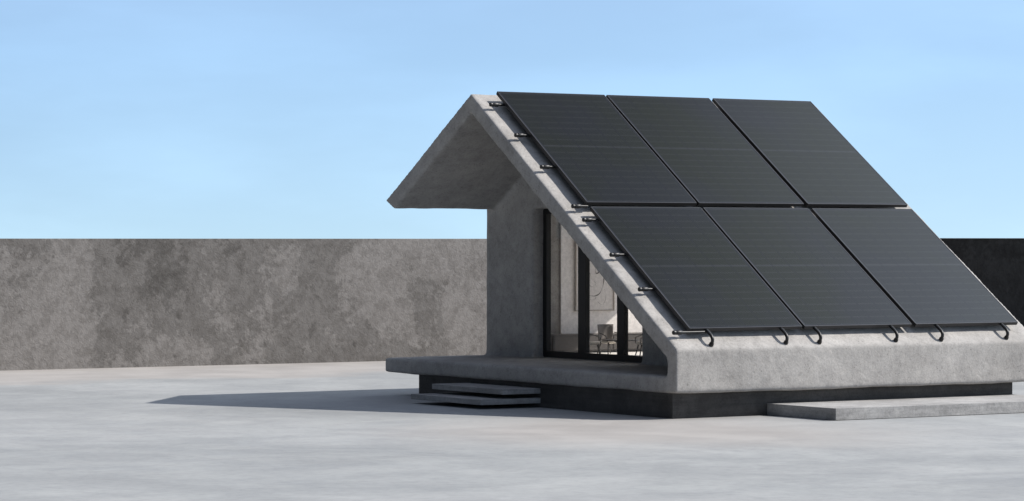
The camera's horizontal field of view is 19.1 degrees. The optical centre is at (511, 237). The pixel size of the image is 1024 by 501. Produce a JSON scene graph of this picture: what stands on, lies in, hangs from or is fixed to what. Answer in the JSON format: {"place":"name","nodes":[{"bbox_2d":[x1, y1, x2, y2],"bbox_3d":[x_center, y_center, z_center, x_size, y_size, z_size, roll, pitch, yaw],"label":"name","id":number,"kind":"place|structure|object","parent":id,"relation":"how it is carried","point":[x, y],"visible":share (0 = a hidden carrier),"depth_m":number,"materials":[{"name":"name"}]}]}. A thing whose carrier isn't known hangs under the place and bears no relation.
{"place":"outdoors","nodes":[
{"label":"outdoors","id":0,"kind":"place"},
{"bbox_2d":[0,361,1023,500],"bbox_3d":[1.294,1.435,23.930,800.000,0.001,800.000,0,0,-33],"label":"ground","id":1,"kind":"structure","parent":0,"point":[353,431],"depth_m":20.76,"materials":[{"name":"concrete"}]},
{"bbox_2d":[0,239,486,370],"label":"yard wall","id":2,"kind":"structure","parent":1,"relation":"on","point":[90,303],"depth_m":34.24,"materials":[{"name":"grey concrete"}]},
{"bbox_2d":[386,94,1023,418],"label":"concrete house","id":3,"kind":"structure","parent":1,"relation":"on","point":[477,154],"depth_m":25.70,"materials":[{"name":"grey concrete"}]},
{"bbox_2d":[489,102,504,106],"bbox_3d":[-0.127,-1.155,26.384,0.155,0.036,0.036,0,35,-33],"label":"mounting rail","id":4,"kind":"object","parent":3,"relation":"attached to","point":[494,104],"visible":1,"depth_m":26.36,"materials":[{"name":"silver metal"}]},
{"bbox_2d":[514,133,529,136],"bbox_3d":[0.090,-0.878,26.050,0.155,0.036,0.036,0,35,-33],"label":"mounting rail","id":5,"kind":"object","parent":3,"relation":"attached to","point":[520,135],"visible":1,"depth_m":26.02,"materials":[{"name":"silver metal"}]},
{"bbox_2d":[540,165,554,168],"bbox_3d":[0.307,-0.599,25.714,0.155,0.036,0.036,0,35,-33],"label":"mounting rail","id":6,"kind":"object","parent":3,"relation":"attached to","point":[545,166],"visible":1,"depth_m":25.68,"materials":[{"name":"silver metal"}]},
{"bbox_2d":[571,204,587,207],"bbox_3d":[0.564,-0.262,25.304,0.155,0.036,0.036,0,35,-33],"label":"mounting rail","id":7,"kind":"object","parent":3,"relation":"attached to","point":[578,206],"visible":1,"depth_m":25.28,"materials":[{"name":"silver metal"}]},
{"bbox_2d":[582,218,597,221],"bbox_3d":[0.652,-0.149,25.166,0.155,0.036,0.036,0,35,-33],"label":"mounting rail","id":8,"kind":"object","parent":3,"relation":"attached to","point":[589,219],"visible":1,"depth_m":25.14,"materials":[{"name":"silver metal"}]},
{"bbox_2d":[543,209,642,363],"bbox_3d":[0.768,0.409,26.992,0.062,1.390,1.751,0,0,-33],"label":"window frame","id":9,"kind":"structure","parent":3,"relation":"in","point":[583,353],"depth_m":27.19,"materials":[{"name":"black metal"}]},
{"bbox_2d":[575,243,614,310],"bbox_3d":[0.783,0.289,28.769,0.443,0.810,0.023,0,0,-33],"label":"framed artwork","id":10,"kind":"object","parent":3,"relation":"attached to","point":[602,295],"visible":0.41,"depth_m":28.79,"materials":[{"name":"white wood"}]},
{"bbox_2d":[590,334,601,353],"bbox_3d":[0.728,0.945,27.872,0.200,0.276,0.222,0,0,-3],"label":"dining chair","id":11,"kind":"object","parent":3,"relation":"on","point":[598,342],"visible":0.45,"depth_m":27.80,"materials":[{"name":"beige fabric"}]},
{"bbox_2d":[496,91,696,205],"bbox_3d":[0.720,-0.775,26.227,1.134,0.030,1.707,0,35,-33],"label":"solar panel","id":12,"kind":"object","parent":3,"relation":"attached to","point":[595,149],"visible":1,"depth_m":26.18,"materials":[{"name":"black glass"}]},
{"bbox_2d":[551,332,641,350],"bbox_3d":[1.051,0.983,28.845,1.770,0.158,0.185,0,0,-33],"label":"sideboard","id":13,"kind":"object","parent":3,"relation":"on","point":[564,342],"visible":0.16,"depth_m":28.45,"materials":[{"name":"grey wood"}]},
{"bbox_2d":[597,324,616,353],"bbox_3d":[0.902,0.945,28.272,0.222,0.276,0.200,0,0,-38],"label":"dining chair","id":14,"kind":"object","parent":3,"relation":"on","point":[605,331],"visible":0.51,"depth_m":28.35,"materials":[{"name":"beige fabric"}]},
{"bbox_2d":[609,253,626,256],"bbox_3d":[0.867,0.139,24.813,0.155,0.036,0.036,0,35,-33],"label":"mounting rail","id":15,"kind":"object","parent":3,"relation":"attached to","point":[616,254],"visible":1,"depth_m":24.79,"materials":[{"name":"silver metal"}]},
{"bbox_2d":[602,339,638,342],"bbox_3d":[0.997,1.010,27.960,0.338,0.145,0.338,0,0,-33],"label":"round table","id":16,"kind":"object","parent":3,"relation":"on","point":[614,340],"visible":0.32,"depth_m":27.92,"materials":[{"name":"brown wood"}]},
{"bbox_2d":[635,334,641,355],"bbox_3d":[1.225,0.945,27.713,0.200,0.276,0.222,0,0,-13],"label":"dining chair","id":17,"kind":"object","parent":3,"relation":"on","point":[639,343],"visible":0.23,"depth_m":27.67,"materials":[{"name":"beige fabric"}]},
{"bbox_2d":[638,287,654,291],"bbox_3d":[1.084,0.415,24.482,0.155,0.036,0.036,0,35,-33],"label":"mounting rail","id":18,"kind":"object","parent":3,"relation":"attached to","point":[640,289],"visible":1,"depth_m":24.46,"materials":[{"name":"silver metal"}]},
{"bbox_2d":[672,330,705,334],"bbox_3d":[1.414,0.751,24.120,0.334,0.036,0.036,0,35,-33],"label":"mounting rail","id":19,"kind":"object","parent":3,"relation":"attached to","point":[677,332],"visible":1,"depth_m":24.08,"materials":[{"name":"silver metal"}]},
{"bbox_2d":[590,207,801,330],"bbox_3d":[1.504,0.242,25.007,1.134,0.031,1.707,0,35,-33],"label":"solar panel","id":20,"kind":"object","parent":3,"relation":"attached to","point":[695,269],"visible":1,"depth_m":24.96,"materials":[{"name":"black glass"}]},
{"bbox_2d":[606,95,803,206],"bbox_3d":[1.694,-0.774,26.854,1.134,0.030,1.707,0,35,-33],"label":"solar panel","id":21,"kind":"object","parent":3,"relation":"attached to","point":[705,151],"visible":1,"depth_m":26.81,"materials":[{"name":"black glass"}]},
{"bbox_2d":[705,329,713,346],"bbox_3d":[1.531,0.744,24.233,0.039,0.083,0.320,0,35,-33],"label":"roof hook","id":22,"kind":"object","parent":3,"relation":"attached to","point":[709,333],"visible":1,"depth_m":24.14,"materials":[{"name":"silver metal"}]},
{"bbox_2d":[779,327,788,344],"bbox_3d":[2.160,0.745,24.638,0.039,0.083,0.320,0,35,-33],"label":"roof hook","id":23,"kind":"object","parent":3,"relation":"attached to","point":[784,332],"visible":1,"depth_m":24.54,"materials":[{"name":"silver metal"}]},
{"bbox_2d":[703,207,911,328],"bbox_3d":[2.479,0.243,25.634,1.134,0.031,1.707,0,35,-33],"label":"solar panel","id":24,"kind":"object","parent":3,"relation":"attached to","point":[807,268],"visible":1,"depth_m":25.59,"materials":[{"name":"black glass"}]},
{"bbox_2d":[712,98,907,206],"bbox_3d":[2.685,-0.774,27.491,1.134,0.030,1.707,0,35,-33],"label":"solar panel","id":25,"kind":"object","parent":3,"relation":"attached to","point":[809,153],"visible":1,"depth_m":27.44,"materials":[{"name":"black glass"}]},
{"bbox_2d":[813,327,821,343],"bbox_3d":[2.450,0.745,24.825,0.039,0.083,0.320,0,35,-33],"label":"roof hook","id":26,"kind":"object","parent":3,"relation":"attached to","point":[819,340],"visible":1,"depth_m":24.73,"materials":[{"name":"silver metal"}]},
{"bbox_2d":[889,325,898,341],"bbox_3d":[3.127,0.745,25.261,0.039,0.083,0.320,0,35,-33],"label":"roof hook","id":27,"kind":"object","parent":3,"relation":"attached to","point":[894,330],"visible":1,"depth_m":25.16,"materials":[{"name":"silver metal"}]},
{"bbox_2d":[811,208,1017,326],"bbox_3d":[3.470,0.244,26.271,1.134,0.031,1.707,0,35,-33],"label":"solar panel","id":28,"kind":"object","parent":3,"relation":"attached to","point":[915,268],"visible":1,"depth_m":26.22,"materials":[{"name":"black glass"}]},
{"bbox_2d":[935,324,943,341],"bbox_3d":[3.542,0.746,25.527,0.039,0.083,0.320,0,35,-33],"label":"roof hook","id":29,"kind":"object","parent":3,"relation":"attached to","point":[941,338],"visible":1,"depth_m":25.43,"materials":[{"name":"silver metal"}]},
{"bbox_2d":[1000,323,1008,339],"bbox_3d":[4.151,0.746,25.919,0.039,0.083,0.320,0,35,-33],"label":"roof hook","id":30,"kind":"object","parent":3,"relation":"attached to","point":[1004,327],"visible":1,"depth_m":25.83,"materials":[{"name":"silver metal"}]},
{"bbox_2d":[767,394,1023,419],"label":"concrete platform","id":31,"kind":"structure","parent":1,"relation":"on","point":[911,407],"depth_m":24.43,"materials":[{"name":"grey concrete"}]},
{"bbox_2d":[940,238,1023,326],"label":"yard wall","id":32,"kind":"structure","parent":1,"relation":"on","point":[995,266],"depth_m":36.00,"materials":[{"name":"concrete"}]},
{"bbox_2d":[0,0,1023,238],"label":"sky","id":33,"kind":"structure","parent":0,"point":[120,119],"materials":[{"name":"blue"}]}
]}

